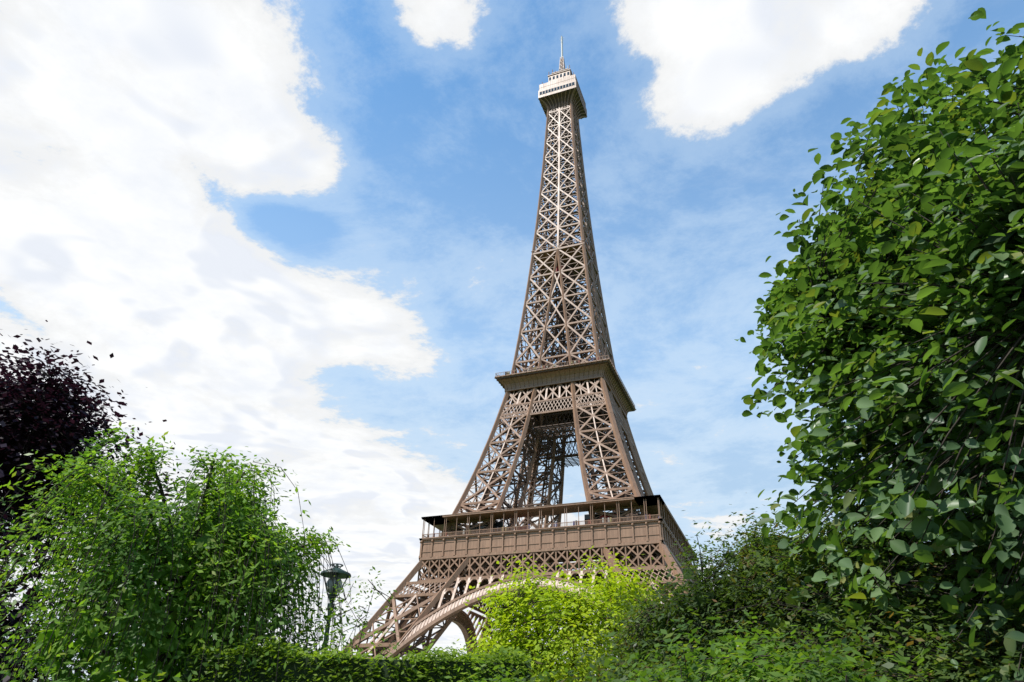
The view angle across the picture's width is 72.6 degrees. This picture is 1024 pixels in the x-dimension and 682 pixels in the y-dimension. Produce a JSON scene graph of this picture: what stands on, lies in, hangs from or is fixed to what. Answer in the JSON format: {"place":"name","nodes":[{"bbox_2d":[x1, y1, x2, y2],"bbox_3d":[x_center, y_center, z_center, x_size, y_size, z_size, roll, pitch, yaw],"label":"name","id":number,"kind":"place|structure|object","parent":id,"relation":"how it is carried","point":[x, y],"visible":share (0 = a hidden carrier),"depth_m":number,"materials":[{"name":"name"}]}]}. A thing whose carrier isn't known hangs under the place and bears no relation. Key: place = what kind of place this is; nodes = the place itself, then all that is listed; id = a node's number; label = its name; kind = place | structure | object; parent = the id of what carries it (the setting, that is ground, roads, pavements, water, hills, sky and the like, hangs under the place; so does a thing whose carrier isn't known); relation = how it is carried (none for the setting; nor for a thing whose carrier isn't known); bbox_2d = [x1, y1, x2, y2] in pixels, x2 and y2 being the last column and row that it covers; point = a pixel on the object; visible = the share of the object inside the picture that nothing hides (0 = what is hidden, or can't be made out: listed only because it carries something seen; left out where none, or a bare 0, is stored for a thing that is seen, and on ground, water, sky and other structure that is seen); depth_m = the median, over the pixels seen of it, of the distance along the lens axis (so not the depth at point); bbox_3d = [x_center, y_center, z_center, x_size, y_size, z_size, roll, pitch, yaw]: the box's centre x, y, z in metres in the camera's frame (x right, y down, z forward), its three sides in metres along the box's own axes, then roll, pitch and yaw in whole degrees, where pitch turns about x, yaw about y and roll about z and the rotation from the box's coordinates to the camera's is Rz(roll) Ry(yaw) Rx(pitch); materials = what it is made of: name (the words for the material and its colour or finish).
{"place":"outdoors","nodes":[
{"label":"outdoors","id":0,"kind":"place"},
{"bbox_2d":[0,320,185,681],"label":"purple tree","id":1,"kind":"object","parent":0,"point":[76,416],"depth_m":17.86,"materials":[{"name":"purple plant"}]},
{"bbox_2d":[0,375,124,681],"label":"purple tree leaves","id":2,"kind":"object","parent":1,"relation":"attached to","point":[8,467],"visible":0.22,"depth_m":17.77,"materials":[{"name":"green plant"}]},
{"bbox_2d":[0,421,356,681],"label":"weeping tree","id":3,"kind":"object","parent":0,"point":[235,492],"depth_m":11.16,"materials":[{"name":"green plant"}]},
{"bbox_2d":[28,484,288,681],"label":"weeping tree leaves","id":4,"kind":"object","parent":3,"relation":"attached to","point":[149,657],"visible":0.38,"depth_m":11.03,"materials":[{"name":"green plant"}]},
{"bbox_2d":[285,566,404,679],"bbox_3d":[-2.640,5.582,10.350,2.053,4.427,1.968,-10,-33,19],"label":"bush","id":5,"kind":"object","parent":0,"point":[343,638],"depth_m":11.01,"materials":[{"name":"green plant"}]},
{"bbox_2d":[439,639,568,669],"bbox_3d":[-0.333,10.693,19.064,7.057,4.822,7.303,-10,-33,19],"label":"shrub","id":6,"kind":"object","parent":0,"point":[464,646],"visible":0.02,"depth_m":19.66,"materials":[{"name":"green plant"}]},
{"bbox_2d":[0,0,1023,681],"label":"sky","id":7,"kind":"structure","parent":0,"point":[306,228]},
{"bbox_2d":[438,650,591,681],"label":"shrub","id":8,"kind":"object","parent":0,"point":[514,679],"visible":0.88,"depth_m":9.31,"materials":[{"name":"green plant"}]},
{"bbox_2d":[443,546,679,681],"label":"bush","id":9,"kind":"object","parent":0,"point":[570,633],"depth_m":14.53,"materials":[{"name":"green plant"}]},
{"bbox_2d":[493,640,715,681],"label":"shrub","id":10,"kind":"object","parent":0,"point":[597,669],"depth_m":8.14,"materials":[{"name":"green plant"}]},
{"bbox_2d":[572,556,781,681],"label":"bush","id":11,"kind":"object","parent":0,"point":[658,612],"depth_m":10.95,"materials":[{"name":"green plant"}]},
{"bbox_2d":[621,591,751,681],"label":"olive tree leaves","id":12,"kind":"object","parent":11,"relation":"attached to","point":[658,623],"visible":0.13,"depth_m":10.93,"materials":[{"name":"green plant"}]},
{"bbox_2d":[565,587,963,681],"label":"shrub","id":13,"kind":"object","parent":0,"point":[788,665],"depth_m":6.99,"materials":[{"name":"green plant"}]},
{"bbox_2d":[736,677,805,681],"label":"shrub leaves","id":14,"kind":"object","parent":13,"relation":"attached to","point":[802,679],"visible":0.29,"depth_m":6.97,"materials":[{"name":"green plant"}]},
{"label":"ground","id":15,"kind":"structure","parent":0,"visible":0},
{"bbox_2d":[0,665,211,681],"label":"shrub","id":16,"kind":"object","parent":15,"relation":"on","point":[175,678],"visible":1,"depth_m":6.84,"materials":[{"name":"green plant"}]},
{"bbox_2d":[320,563,350,653],"bbox_3d":[-5.325,9.540,19.164,0.906,6.635,0.920,-10,-33,19],"label":"street lamp","id":17,"kind":"object","parent":15,"relation":"on","point":[340,574],"visible":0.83,"depth_m":20.43,"materials":[{"name":"green metal"}]},
{"bbox_2d":[180,634,532,681],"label":"hedge","id":18,"kind":"object","parent":15,"relation":"on","point":[445,656],"depth_m":10.04,"materials":[{"name":"green plant"}]},
{"bbox_2d":[340,57,698,662],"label":"tower","id":19,"kind":"structure","parent":15,"relation":"on","point":[663,532],"depth_m":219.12,"materials":[{"name":"brown metal"}]},
{"bbox_2d":[467,72,642,571],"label":"eiffel tower glazing","id":20,"kind":"structure","parent":19,"relation":"attached to","point":[500,524],"depth_m":211.22,"materials":[{"name":"glass"}]},
{"bbox_2d":[550,36,567,81],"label":"eiffel tower mast antennas","id":21,"kind":"object","parent":19,"relation":"attached to","point":[561,49],"visible":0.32,"depth_m":355.60,"materials":[{"name":"white metal"}]},
{"bbox_2d":[515,266,618,529],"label":"red eiffel tower pavilions","id":22,"kind":"object","parent":19,"relation":"attached to","point":[602,516],"visible":0.1,"depth_m":203.72,"materials":[{"name":"red"}]},
{"bbox_2d":[590,498,848,681],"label":"shrub","id":23,"kind":"object","parent":15,"relation":"on","point":[749,535],"depth_m":11.31,"materials":[{"name":"green plant"}]},
{"bbox_2d":[651,534,828,677],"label":"leaves","id":24,"kind":"object","parent":23,"relation":"attached to","point":[699,600],"visible":0.11,"depth_m":11.34,"materials":[{"name":"green plant"}]},
{"bbox_2d":[684,484,987,679],"bbox_3d":[4.985,4.822,9.812,5.142,5.568,5.014,-10,-33,19],"label":"shrub","id":25,"kind":"object","parent":15,"relation":"on","point":[821,600],"depth_m":9.95,"materials":[{"name":"green plant"}]},
{"bbox_2d":[748,523,933,678],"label":"leaves","id":26,"kind":"object","parent":25,"relation":"attached to","point":[792,593],"visible":0.12,"depth_m":9.98,"materials":[{"name":"green plant"}]},
{"bbox_2d":[734,7,1023,681],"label":"tree","id":27,"kind":"object","parent":15,"relation":"on","point":[831,367],"depth_m":8.85,"materials":[{"name":"green plant"}]},
{"bbox_2d":[794,138,1023,564],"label":"tree leaves","id":28,"kind":"object","parent":27,"relation":"attached to","point":[991,240],"visible":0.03,"depth_m":7.64,"materials":[{"name":"green plant"}]},
{"bbox_2d":[760,517,1023,681],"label":"shrub","id":29,"kind":"object","parent":15,"relation":"on","point":[977,554],"depth_m":8.44,"materials":[{"name":"green plant"}]},
{"bbox_2d":[818,562,1023,673],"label":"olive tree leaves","id":30,"kind":"object","parent":29,"relation":"attached to","point":[867,607],"visible":0.06,"depth_m":8.36,"materials":[{"name":"green plant"}]},
{"bbox_2d":[768,571,1023,681],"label":"shrub","id":31,"kind":"object","parent":15,"relation":"on","point":[957,675],"depth_m":7.15,"materials":[{"name":"green plant"}]},
{"bbox_2d":[859,647,1022,681],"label":"shrub leaves","id":32,"kind":"object","parent":31,"relation":"attached to","point":[889,672],"visible":0.23,"depth_m":7.32,"materials":[{"name":"green plant"}]}
]}

